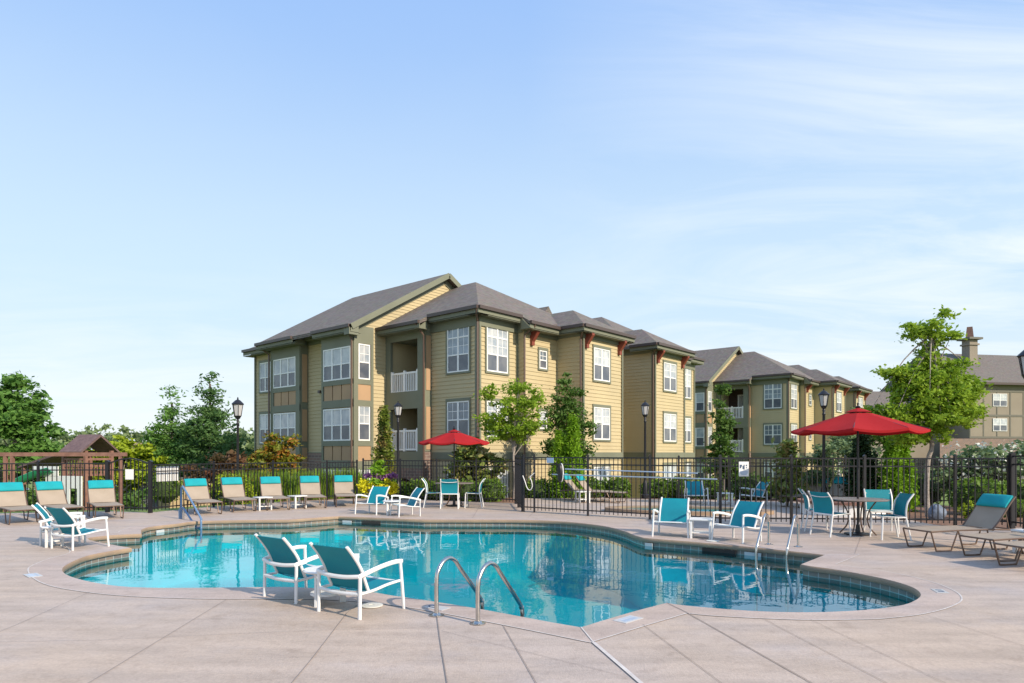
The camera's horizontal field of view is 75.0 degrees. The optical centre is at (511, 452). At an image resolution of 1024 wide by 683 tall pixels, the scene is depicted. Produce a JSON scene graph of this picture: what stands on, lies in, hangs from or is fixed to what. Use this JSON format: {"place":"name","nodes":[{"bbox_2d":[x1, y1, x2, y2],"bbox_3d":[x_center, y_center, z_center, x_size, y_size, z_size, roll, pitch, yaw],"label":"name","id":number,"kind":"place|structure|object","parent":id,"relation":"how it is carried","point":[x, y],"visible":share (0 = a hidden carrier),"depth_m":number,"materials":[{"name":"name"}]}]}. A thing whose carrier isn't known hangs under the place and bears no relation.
{"place":"outdoors","nodes":[
{"label":"outdoors","id":0,"kind":"place"},
{"bbox_2d":[67,522,913,626],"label":"pool water","id":1,"kind":"structure","parent":0,"point":[574,577],"depth_m":10.21,"materials":[{"name":"liquid"}]},
{"bbox_2d":[0,464,1021,587],"bbox_3d":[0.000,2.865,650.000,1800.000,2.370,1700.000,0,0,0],"label":"lawn ground","id":2,"kind":"structure","parent":0,"point":[170,509],"depth_m":19.98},
{"bbox_2d":[0,452,126,511],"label":"timber frame","id":3,"kind":"object","parent":2,"relation":"on","point":[12,455],"visible":0.49,"depth_m":24.24,"materials":[{"name":"brown wood"}]},
{"bbox_2d":[8,434,119,509],"bbox_3d":[-19.405,1.282,28.053,4.526,4.124,2.691,0,0,18],"label":"playset","id":4,"kind":"object","parent":2,"relation":"on","point":[95,442],"visible":0.5,"depth_m":27.58,"materials":[{"name":"brown wood"}]},
{"bbox_2d":[0,484,147,511],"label":"hedge","id":5,"kind":"object","parent":2,"relation":"on","point":[73,498],"visible":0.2,"depth_m":33.19,"materials":[{"name":"green plant"}]},
{"bbox_2d":[0,423,253,461],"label":"distant wood","id":6,"kind":"object","parent":2,"relation":"on","point":[67,439],"visible":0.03,"depth_m":217.70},
{"bbox_2d":[147,476,182,502],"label":"boxwood","id":7,"kind":"object","parent":2,"relation":"on","point":[167,491],"visible":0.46,"depth_m":33.60,"materials":[{"name":"green plant"}]},
{"bbox_2d":[179,449,259,496],"bbox_3d":[-13.254,1.286,31.126,4.040,2.935,2.424,0,0,11],"label":"brown shrub","id":8,"kind":"object","parent":2,"relation":"on","point":[230,456],"visible":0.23,"depth_m":30.63,"materials":[{"name":"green plant"}]},
{"bbox_2d":[205,419,253,504],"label":"feathery tree","id":9,"kind":"object","parent":2,"relation":"on","point":[231,438],"visible":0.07,"depth_m":41.38,"materials":[{"name":"green plant"}]},
{"bbox_2d":[209,472,256,504],"bbox_3d":[-9.245,1.285,22.011,1.552,1.351,1.328,0,0,0],"label":"boxwood","id":10,"kind":"object","parent":2,"relation":"on","point":[251,492],"visible":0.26,"depth_m":21.80,"materials":[{"name":"green plant"}]},
{"bbox_2d":[232,397,243,474],"bbox_3d":[-9.620,-0.055,23.400,0.425,3.830,0.425,0,0,0],"label":"street lamp","id":11,"kind":"object","parent":2,"relation":"on","point":[237,404],"visible":0.77,"depth_m":23.36,"materials":[{"name":"black metal"}]},
{"bbox_2d":[239,432,306,482],"bbox_3d":[-9.218,0.692,25.642,2.528,3.022,1.800,0,0,0],"label":"orange shrub","id":12,"kind":"object","parent":2,"relation":"on","point":[275,450],"visible":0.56,"depth_m":25.38,"materials":[{"name":"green plant"}]},
{"bbox_2d":[241,273,704,497],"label":"apartment building","id":13,"kind":"structure","parent":2,"relation":"on","point":[432,355],"depth_m":29.46,"materials":[{"name":"yellow"}]},
{"bbox_2d":[259,360,270,393],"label":"window","id":14,"kind":"structure","parent":13,"relation":"in","point":[263,365],"depth_m":34.25,"materials":[{"name":"white glass"}]},
{"bbox_2d":[259,411,270,444],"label":"window","id":15,"kind":"structure","parent":13,"relation":"in","point":[263,416],"depth_m":34.32,"materials":[{"name":"white glass"}]},
{"bbox_2d":[273,356,295,388],"bbox_3d":[-10.982,-3.870,32.186,1.990,1.400,0.035,0,0,41],"label":"window","id":16,"kind":"structure","parent":13,"relation":"in","point":[284,370],"depth_m":32.20,"materials":[{"name":"white glass"}]},
{"bbox_2d":[273,412,295,441],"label":"window","id":17,"kind":"structure","parent":13,"relation":"in","point":[283,423],"depth_m":32.20,"materials":[{"name":"glass"}]},
{"bbox_2d":[323,346,349,381],"bbox_3d":[-7.639,-3.870,29.051,2.010,1.400,0.035,0,0,41],"label":"window","id":18,"kind":"structure","parent":13,"relation":"in","point":[336,361],"depth_m":29.07,"materials":[{"name":"glass"}]},
{"bbox_2d":[323,408,349,440],"bbox_3d":[-7.639,-1.230,29.051,2.010,1.400,0.035,0,0,41],"label":"window","id":19,"kind":"structure","parent":13,"relation":"in","point":[336,422],"depth_m":29.07,"materials":[{"name":"glass"}]},
{"bbox_2d":[358,343,369,379],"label":"window","id":20,"kind":"structure","parent":13,"relation":"in","point":[363,349],"depth_m":28.73,"materials":[{"name":"glass"}]},
{"bbox_2d":[358,406,369,440],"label":"window","id":21,"kind":"structure","parent":13,"relation":"in","point":[363,411],"depth_m":28.73,"materials":[{"name":"glass"}]},
{"bbox_2d":[445,326,470,374],"bbox_3d":[-2.199,-4.235,27.174,1.430,2.030,0.050,0,0,41],"label":"window","id":22,"kind":"structure","parent":13,"relation":"in","point":[458,341],"depth_m":27.15,"materials":[{"name":"glass"}]},
{"bbox_2d":[445,397,470,435],"bbox_3d":[-2.199,-1.400,27.174,1.430,1.660,0.050,0,0,41],"label":"window","id":23,"kind":"structure","parent":13,"relation":"in","point":[458,410],"depth_m":27.14,"materials":[{"name":"glass"}]},
{"bbox_2d":[485,327,508,375],"bbox_3d":[-0.596,-4.235,27.304,0.050,2.030,1.440,0,0,41],"label":"window","id":24,"kind":"structure","parent":13,"relation":"in","point":[496,340],"depth_m":27.27,"materials":[{"name":"glass"}]},
{"bbox_2d":[592,344,610,383],"bbox_3d":[4.045,-3.985,30.004,0.050,1.650,1.460,0,0,41],"label":"window","id":25,"kind":"structure","parent":13,"relation":"in","point":[601,355],"depth_m":29.97,"materials":[{"name":"glass"}]},
{"bbox_2d":[592,404,610,441],"bbox_3d":[4.045,-1.345,30.004,0.050,1.650,1.460,0,0,41],"label":"window","id":26,"kind":"structure","parent":13,"relation":"in","point":[601,414],"depth_m":30.02,"materials":[{"name":"glass"}]},
{"bbox_2d":[663,359,676,393],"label":"window","id":27,"kind":"structure","parent":13,"relation":"in","point":[669,367],"depth_m":34.85,"materials":[{"name":"glass"}]},
{"bbox_2d":[663,411,676,442],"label":"window","id":28,"kind":"structure","parent":13,"relation":"in","point":[669,418],"depth_m":34.85,"materials":[{"name":"glass"}]},
{"bbox_2d":[281,497,1022,613],"bbox_3d":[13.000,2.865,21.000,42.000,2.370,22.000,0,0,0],"label":"mulch bed","id":29,"kind":"object","parent":2,"relation":"on","point":[912,516],"visible":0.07,"depth_m":18.54,"materials":[{"name":"soil"}]},
{"bbox_2d":[277,469,309,500],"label":"grass clump","id":30,"kind":"object","parent":29,"relation":"on","point":[293,486],"visible":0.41,"depth_m":23.61,"materials":[{"name":"green plant"}]},
{"bbox_2d":[370,401,396,482],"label":"cypress","id":31,"kind":"object","parent":29,"relation":"on","point":[384,443],"visible":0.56,"depth_m":25.07,"materials":[{"name":"green plant"}]},
{"bbox_2d":[443,436,508,483],"bbox_3d":[-1.325,0.635,25.065,2.460,2.534,2.030,0,0,38],"label":"flowering shrub","id":32,"kind":"object","parent":29,"relation":"on","point":[468,454],"visible":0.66,"depth_m":24.86,"materials":[{"name":"green plant"}]},
{"bbox_2d":[473,476,508,501],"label":"boxwood","id":33,"kind":"object","parent":29,"relation":"on","point":[491,488],"visible":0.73,"depth_m":22.93,"materials":[{"name":"green plant"}]},
{"bbox_2d":[471,378,553,498],"bbox_3d":[0.023,-0.441,24.303,3.044,4.589,1.978,0,0,0],"label":"young tree","id":34,"kind":"object","parent":29,"relation":"on","point":[510,432],"visible":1,"depth_m":24.13,"materials":[{"name":"green plant"}]},
{"bbox_2d":[525,477,549,497],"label":"boxwood","id":35,"kind":"object","parent":29,"relation":"on","point":[537,488],"visible":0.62,"depth_m":24.70,"materials":[{"name":"green plant"}]},
{"bbox_2d":[544,425,570,497],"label":"arborvitae","id":36,"kind":"object","parent":29,"relation":"on","point":[559,447],"visible":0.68,"depth_m":24.57,"materials":[{"name":"green plant"}]},
{"bbox_2d":[537,372,600,470],"bbox_3d":[2.225,-0.591,26.293,2.576,5.286,1.898,0,0,0],"label":"broadleaf tree","id":37,"kind":"object","parent":29,"relation":"on","point":[570,405],"visible":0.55,"depth_m":26.15,"materials":[{"name":"green plant"}]},
{"bbox_2d":[561,412,586,497],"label":"arborvitae","id":38,"kind":"object","parent":29,"relation":"on","point":[572,445],"visible":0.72,"depth_m":24.47,"materials":[{"name":"green plant"}]},
{"bbox_2d":[601,477,630,497],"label":"boxwood","id":39,"kind":"object","parent":29,"relation":"on","point":[617,483],"visible":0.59,"depth_m":25.49,"materials":[{"name":"green plant"}]},
{"bbox_2d":[639,475,673,497],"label":"boxwood","id":40,"kind":"object","parent":29,"relation":"on","point":[660,488],"visible":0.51,"depth_m":25.34,"materials":[{"name":"green plant"}]},
{"bbox_2d":[697,384,743,498],"bbox_3d":[8.257,-0.412,26.351,1.994,4.726,1.479,0,0,0],"label":"slim tree","id":41,"kind":"object","parent":29,"relation":"on","point":[721,436],"visible":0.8,"depth_m":26.16,"materials":[{"name":"green plant"}]},
{"bbox_2d":[727,471,769,499],"bbox_3d":[8.627,1.239,24.218,1.586,1.222,1.475,0,0,0],"label":"boxwood","id":42,"kind":"object","parent":29,"relation":"on","point":[747,485],"visible":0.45,"depth_m":23.91,"materials":[{"name":"green plant"}]},
{"bbox_2d":[800,441,846,490],"bbox_3d":[9.841,0.710,20.927,1.551,2.185,1.491,0,0,0],"label":"leafy shrub","id":43,"kind":"object","parent":29,"relation":"on","point":[829,450],"visible":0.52,"depth_m":20.86,"materials":[{"name":"green plant"}]},
{"bbox_2d":[817,435,884,474],"bbox_3d":[12.628,0.461,24.568,2.490,2.882,1.980,0,0,0],"label":"leafy shrub","id":44,"kind":"object","parent":29,"relation":"on","point":[845,441],"visible":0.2,"depth_m":24.35,"materials":[{"name":"green plant"}]},
{"bbox_2d":[837,434,883,496],"bbox_3d":[10.389,0.536,19.904,1.426,2.642,1.371,0,0,-34],"label":"arborvitae","id":45,"kind":"object","parent":29,"relation":"on","point":[865,447],"visible":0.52,"depth_m":19.73,"materials":[{"name":"green plant"}]},
{"bbox_2d":[876,435,911,510],"bbox_3d":[10.938,0.567,19.242,1.000,2.486,1.011,0,0,0],"label":"arborvitae","id":46,"kind":"object","parent":29,"relation":"on","point":[892,452],"visible":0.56,"depth_m":19.05,"materials":[{"name":"green plant"}]},
{"bbox_2d":[890,439,922,511],"bbox_3d":[11.329,0.680,19.374,1.054,2.430,1.018,0,0,0],"label":"arborvitae","id":47,"kind":"object","parent":29,"relation":"on","point":[906,451],"visible":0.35,"depth_m":19.17,"materials":[{"name":"green plant"}]},
{"bbox_2d":[864,304,993,516],"bbox_3d":[10.827,-1.046,17.487,3.473,5.680,2.399,0,0,0],"label":"shade tree","id":48,"kind":"object","parent":29,"relation":"on","point":[940,402],"visible":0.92,"depth_m":17.26,"materials":[{"name":"green plant"}]},
{"bbox_2d":[919,441,1023,492],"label":"flowering shrub","id":49,"kind":"object","parent":29,"relation":"on","point":[984,451],"visible":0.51,"depth_m":20.99,"materials":[{"name":"green plant"}]},
{"bbox_2d":[945,476,1006,510],"bbox_3d":[13.026,1.156,18.585,1.761,1.104,1.476,0,0,0],"label":"boxwood","id":50,"kind":"object","parent":29,"relation":"on","point":[978,489],"visible":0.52,"depth_m":18.33,"materials":[{"name":"green plant"}]},
{"bbox_2d":[695,346,872,489],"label":"apartment building","id":51,"kind":"structure","parent":2,"relation":"on","point":[767,399],"depth_m":50.30,"materials":[{"name":"yellow"}]},
{"bbox_2d":[763,384,782,409],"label":"window","id":52,"kind":"structure","parent":51,"relation":"in","point":[772,393],"depth_m":48.98,"materials":[{"name":"glass"}]},
{"bbox_2d":[763,423,782,445],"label":"window","id":53,"kind":"structure","parent":51,"relation":"in","point":[770,430],"depth_m":48.99,"materials":[{"name":"glass"}]},
{"bbox_2d":[866,327,1023,476],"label":"beige apartment building","id":54,"kind":"structure","parent":2,"relation":"on","point":[1003,424],"depth_m":79.84,"materials":[{"name":"grey"}]},
{"bbox_2d":[0,498,1023,682],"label":"pool deck","id":55,"kind":"structure","parent":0,"point":[404,646],"depth_m":6.06,"materials":[{"name":"concrete"}]},
{"bbox_2d":[0,482,41,524],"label":"sun lounger","id":56,"kind":"object","parent":55,"relation":"on","point":[13,496],"visible":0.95,"depth_m":16.38,"materials":[{"name":"fabric"}]},
{"bbox_2d":[0,460,104,512],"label":"metal fence","id":57,"kind":"object","parent":55,"relation":"on","point":[37,463],"visible":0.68,"depth_m":18.36,"materials":[{"name":"black metal"}]},
{"bbox_2d":[31,503,83,545],"bbox_3d":[-8.313,1.280,12.222,0.754,0.742,0.728,0,0,-28],"label":"armchair","id":58,"kind":"object","parent":55,"relation":"on","point":[47,519],"visible":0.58,"depth_m":12.07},
{"bbox_2d":[34,481,84,521],"bbox_3d":[-11.273,1.189,16.579,1.745,0.927,0.626,0,0,41],"label":"sun lounger","id":59,"kind":"object","parent":55,"relation":"on","point":[50,494],"visible":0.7,"depth_m":16.89,"materials":[{"name":"fabric"}]},
{"bbox_2d":[86,480,123,517],"bbox_3d":[-10.515,1.189,17.223,0.626,0.927,1.745,0,0,-38],"label":"sun lounger","id":60,"kind":"object","parent":55,"relation":"on","point":[101,493],"visible":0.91,"depth_m":17.62,"materials":[{"name":"fabric"}]},
{"bbox_2d":[104,458,152,512],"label":"fence gate","id":61,"kind":"structure","parent":55,"relation":"on","point":[150,481],"depth_m":18.41,"materials":[{"name":"black metal"}]},
{"bbox_2d":[183,478,222,514],"bbox_3d":[-8.555,1.189,18.423,0.626,0.927,1.745,0,0,-38],"label":"sun lounger","id":62,"kind":"object","parent":55,"relation":"on","point":[197,489],"visible":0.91,"depth_m":18.83,"materials":[{"name":"fabric"}]},
{"bbox_2d":[220,477,256,511],"bbox_3d":[-7.950,1.189,19.349,0.626,0.927,1.745,0,0,-36],"label":"sun lounger","id":63,"kind":"object","parent":55,"relation":"on","point":[233,489],"visible":0.96,"depth_m":19.76,"materials":[{"name":"fabric"}]},
{"bbox_2d":[153,460,357,509],"bbox_3d":[-8.005,0.945,21.473,0.607,1.410,7.440,0,0,36],"label":"metal fence","id":64,"kind":"object","parent":55,"relation":"on","point":[213,463],"visible":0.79,"depth_m":21.10,"materials":[{"name":"black metal"}]},
{"bbox_2d":[259,476,290,510],"bbox_3d":[-7.092,1.189,19.905,0.626,0.927,1.745,0,0,-29],"label":"sun lounger","id":65,"kind":"object","parent":55,"relation":"on","point":[270,486],"visible":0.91,"depth_m":20.37,"materials":[{"name":"fabric"}]},
{"bbox_2d":[299,476,326,508],"bbox_3d":[-6.143,1.189,20.538,0.626,0.927,1.745,0,0,-23],"label":"sun lounger","id":66,"kind":"object","parent":55,"relation":"on","point":[310,487],"visible":0.95,"depth_m":21.04,"materials":[{"name":"fabric"}]},
{"bbox_2d":[303,565,345,606],"bbox_3d":[-2.050,1.460,7.340,0.484,0.380,0.484,0,0,-17],"label":"side table","id":67,"kind":"object","parent":55,"relation":"on","point":[310,570],"visible":0.41,"depth_m":7.21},
{"bbox_2d":[333,475,356,506],"bbox_3d":[-5.279,1.189,21.070,0.626,0.927,1.745,0,0,-18],"label":"sun lounger","id":68,"kind":"object","parent":55,"relation":"on","point":[343,485],"visible":0.93,"depth_m":21.59,"materials":[{"name":"fabric"}]},
{"bbox_2d":[309,542,405,619],"bbox_3d":[-1.633,1.280,6.971,0.729,0.742,0.754,0,0,34],"label":"armchair","id":69,"kind":"object","parent":55,"relation":"on","point":[342,567],"visible":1,"depth_m":6.82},
{"bbox_2d":[355,486,389,514],"bbox_3d":[-3.776,1.280,18.205,0.728,0.742,0.754,0,0,23],"label":"armchair","id":70,"kind":"object","parent":55,"relation":"on","point":[377,495],"visible":0.94,"depth_m":18.34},
{"bbox_2d":[356,459,399,503],"bbox_3d":[-4.327,0.919,21.530,1.408,1.462,0.940,0,0,0],"label":"flower pot","id":71,"kind":"object","parent":55,"relation":"on","point":[377,477],"visible":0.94,"depth_m":21.44,"materials":[{"name":"yellow"}]},
{"bbox_2d":[390,487,424,516],"bbox_3d":[-2.747,1.280,17.578,0.754,0.742,0.728,0,0,-28],"label":"armchair","id":72,"kind":"object","parent":55,"relation":"on","point":[414,497],"visible":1,"depth_m":17.56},
{"bbox_2d":[362,458,513,501],"bbox_3d":[-2.606,0.915,22.973,6.200,1.470,0.254,0,0,25],"label":"metal fence","id":73,"kind":"object","parent":55,"relation":"on","point":[439,466],"visible":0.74,"depth_m":23.04,"materials":[{"name":"black metal"}]},
{"bbox_2d":[440,479,459,508],"bbox_3d":[-1.850,1.207,19.904,0.557,0.891,0.602,0,0,0],"label":"dining chair","id":74,"kind":"object","parent":55,"relation":"on","point":[449,486],"visible":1,"depth_m":19.73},
{"bbox_2d":[418,426,488,506],"bbox_3d":[-1.800,0.400,20.750,2.033,2.500,2.033,0,0,17],"label":"patio umbrella","id":75,"kind":"object","parent":55,"relation":"on","point":[453,438],"visible":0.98,"depth_m":20.30,"materials":[{"name":"fabric"}]},
{"bbox_2d":[429,556,523,624],"bbox_3d":[-0.339,1.909,6.885,0.695,1.682,0.845,0,0,37],"label":"pool ladder","id":76,"kind":"object","parent":55,"relation":"attached to","point":[479,602],"visible":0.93,"depth_m":6.76,"materials":[{"name":"silver metal"}]},
{"bbox_2d":[29,515,960,642],"bbox_3d":[-1.385,1.647,12.050,15.338,0.001,10.339,0,0,20],"label":"pool coping","id":77,"kind":"object","parent":55,"relation":"on","point":[53,574],"visible":0.97,"depth_m":7.76,"materials":[{"name":"concrete"}]},
{"bbox_2d":[44,506,109,550],"bbox_3d":[-7.587,1.280,11.607,0.729,0.742,0.754,0,0,27],"label":"armchair","id":78,"kind":"object","parent":77,"relation":"on","point":[64,522],"visible":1,"depth_m":11.47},
{"bbox_2d":[254,533,318,603],"bbox_3d":[-2.466,1.280,7.673,0.729,0.742,0.754,0,0,38],"label":"armchair","id":79,"kind":"object","parent":77,"relation":"on","point":[283,557],"visible":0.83,"depth_m":7.50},
{"bbox_2d":[62,516,920,619],"bbox_3d":[-1.576,1.688,11.851,13.339,0.081,11.156,0,0,0],"label":"coping edge","id":80,"kind":"object","parent":77,"relation":"attached to","point":[904,587],"visible":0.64,"depth_m":12.89,"materials":[{"name":"concrete"}]},
{"bbox_2d":[755,513,801,560],"bbox_3d":[4.612,1.909,11.572,0.650,1.682,0.845,0,0,37],"label":"pool ladder","id":81,"kind":"object","parent":77,"relation":"on","point":[768,533],"visible":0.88,"depth_m":11.63,"materials":[{"name":"silver metal"}]},
{"bbox_2d":[27,514,962,642],"bbox_3d":[-1.385,1.644,12.050,15.354,0.001,10.355,0,0,20],"label":"caulk joint","id":82,"kind":"object","parent":55,"relation":"on","point":[547,633],"visible":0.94,"depth_m":7.24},
{"bbox_2d":[514,455,522,511],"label":"open gate","id":83,"kind":"structure","parent":55,"relation":"on","point":[518,480],"depth_m":20.16,"materials":[{"name":"black metal"}]},
{"bbox_2d":[651,497,690,537],"bbox_3d":[3.221,1.280,13.376,0.728,0.742,0.754,0,0,21],"label":"armchair","id":84,"kind":"object","parent":55,"relation":"on","point":[674,511],"visible":1,"depth_m":13.52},
{"bbox_2d":[684,481,708,504],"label":"armchair","id":85,"kind":"object","parent":55,"relation":"on","point":[690,488],"visible":0.75,"depth_m":21.83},
{"bbox_2d":[689,517,712,538],"bbox_3d":[3.680,1.460,12.980,0.420,0.380,0.420,0,0,20],"label":"side table","id":86,"kind":"object","parent":55,"relation":"on","point":[692,530],"visible":0.93,"depth_m":12.86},
{"bbox_2d":[711,500,763,543],"bbox_3d":[4.289,1.280,12.594,0.754,0.742,0.728,0,0,-35],"label":"armchair","id":87,"kind":"object","parent":55,"relation":"on","point":[744,514],"visible":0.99,"depth_m":12.66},
{"bbox_2d":[523,454,1008,527],"bbox_3d":[5.390,0.843,16.048,11.451,1.615,1.504,0,0,21],"label":"metal fence","id":88,"kind":"object","parent":55,"relation":"on","point":[791,466],"visible":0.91,"depth_m":15.41,"materials":[{"name":"black metal"}]},
{"bbox_2d":[763,436,821,506],"bbox_3d":[8.602,0.637,20.447,1.587,2.329,1.294,0,0,34],"label":"magnolia","id":89,"kind":"object","parent":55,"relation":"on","point":[788,449],"visible":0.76,"depth_m":20.48,"materials":[{"name":"green plant"}]},
{"bbox_2d":[818,388,829,492],"bbox_3d":[9.350,-0.150,20.000,0.340,3.600,0.340,0,0,0],"label":"street lamp","id":90,"kind":"object","parent":55,"relation":"on","point":[823,395],"visible":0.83,"depth_m":19.96,"materials":[{"name":"black metal"}]},
{"bbox_2d":[808,491,850,536],"bbox_3d":[6.357,1.207,13.365,0.602,0.891,0.557,0,0,-19],"label":"dining chair","id":91,"kind":"object","parent":55,"relation":"on","point":[823,504],"visible":1,"depth_m":13.27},
{"bbox_2d":[797,497,885,516],"bbox_3d":[9.000,1.465,18.200,2.240,0.370,2.240,0,0,0],"label":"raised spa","id":92,"kind":"object","parent":55,"relation":"on","point":[836,506],"visible":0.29,"depth_m":17.27,"materials":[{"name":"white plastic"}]},
{"bbox_2d":[678,455,1023,502],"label":"metal fence","id":93,"kind":"object","parent":55,"relation":"on","point":[845,462],"visible":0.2,"depth_m":23.11,"materials":[{"name":"black metal"}]},
{"bbox_2d":[831,497,889,535],"bbox_3d":[7.000,1.286,13.500,1.144,0.722,1.144,0,0,0],"label":"round table","id":94,"kind":"object","parent":55,"relation":"on","point":[860,499],"visible":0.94,"depth_m":13.35,"materials":[{"name":"grey"}]},
{"bbox_2d":[791,403,930,535],"bbox_3d":[7.000,0.310,13.500,2.328,2.680,2.328,0,0,8],"label":"patio umbrella","id":95,"kind":"object","parent":55,"relation":"on","point":[857,420],"visible":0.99,"depth_m":13.06,"materials":[{"name":"red fabric"}]},
{"bbox_2d":[863,489,899,533],"bbox_3d":[7.711,1.207,13.944,0.557,0.891,0.602,0,0,14],"label":"dining chair","id":96,"kind":"object","parent":55,"relation":"on","point":[882,507],"visible":0.92,"depth_m":14.11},
{"bbox_2d":[869,492,914,540],"bbox_3d":[7.315,1.207,12.855,0.602,0.891,0.557,0,0,6],"label":"dining chair","id":97,"kind":"object","parent":55,"relation":"on","point":[900,503],"visible":0.99,"depth_m":12.82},
{"bbox_2d":[902,494,1015,551],"bbox_3d":[7.772,1.189,11.592,1.745,0.927,0.626,0,0,-12],"label":"sun lounger","id":98,"kind":"object","parent":55,"relation":"on","point":[989,511],"visible":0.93,"depth_m":11.62,"materials":[{"name":"fabric"}]},
{"bbox_2d":[959,530,1023,561],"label":"sun lounger","id":99,"kind":"object","parent":55,"relation":"on","point":[1002,536],"visible":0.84,"depth_m":10.56,"materials":[{"name":"brown metal"}]},
{"bbox_2d":[993,540,1023,565],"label":"sun lounger","id":100,"kind":"object","parent":55,"relation":"on","point":[1018,544],"visible":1,"depth_m":9.71,"materials":[{"name":"fabric"}]},
{"bbox_2d":[1008,452,1023,527],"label":"metal fence","id":101,"kind":"object","parent":55,"relation":"on","point":[1013,464],"visible":0.96,"depth_m":14.61,"materials":[{"name":"black metal"}]},
{"bbox_2d":[0,0,1023,449],"label":"sky","id":102,"kind":"structure","parent":0,"point":[186,185],"materials":[{"name":"blue"}]},
{"bbox_2d":[641,401,649,498],"bbox_3d":[4.850,-0.140,24.300,0.340,3.580,0.340,0,0,0],"label":"street lamp","id":103,"kind":"object","parent":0,"point":[645,405],"visible":0.93,"depth_m":24.25,"materials":[{"name":"black metal"}]},
{"bbox_2d":[605,505,773,515],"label":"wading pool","id":104,"kind":"structure","parent":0,"point":[635,508],"depth_m":18.75,"materials":[{"name":"concrete"}]},
{"bbox_3d":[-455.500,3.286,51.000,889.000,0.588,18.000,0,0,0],"label":"parking lot","id":105,"kind":"structure","parent":0,"visible":0},
{"bbox_2d":[0,370,74,483],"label":"maple tree","id":106,"kind":"object","parent":105,"relation":"on","point":[27,419],"visible":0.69,"depth_m":43.69,"materials":[{"name":"green plant"}]},
{"bbox_2d":[68,435,174,493],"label":"lime tree","id":107,"kind":"object","parent":105,"relation":"on","point":[124,443],"visible":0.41,"depth_m":42.65,"materials":[{"name":"green plant"}]},
{"bbox_2d":[125,385,199,502],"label":"feathery tree","id":108,"kind":"object","parent":105,"relation":"on","point":[162,439],"visible":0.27,"depth_m":43.92,"materials":[{"name":"green plant"}]},
{"bbox_2d":[162,371,245,476],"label":"feathery tree","id":109,"kind":"object","parent":105,"relation":"on","point":[204,423],"visible":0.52,"depth_m":42.86,"materials":[{"name":"green plant"}]},
{"label":"basin floor","id":110,"kind":"structure","parent":0,"visible":0},
{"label":"basin wall","id":111,"kind":"structure","parent":110,"relation":"on","visible":0},
{"bbox_2d":[61,519,921,642],"bbox_3d":[-1.576,1.865,11.851,13.329,0.290,11.146,0,0,0],"label":"waterline tile","id":112,"kind":"object","parent":111,"relation":"attached to","point":[769,555],"visible":0.14,"depth_m":13.19,"materials":[{"name":"tile"}]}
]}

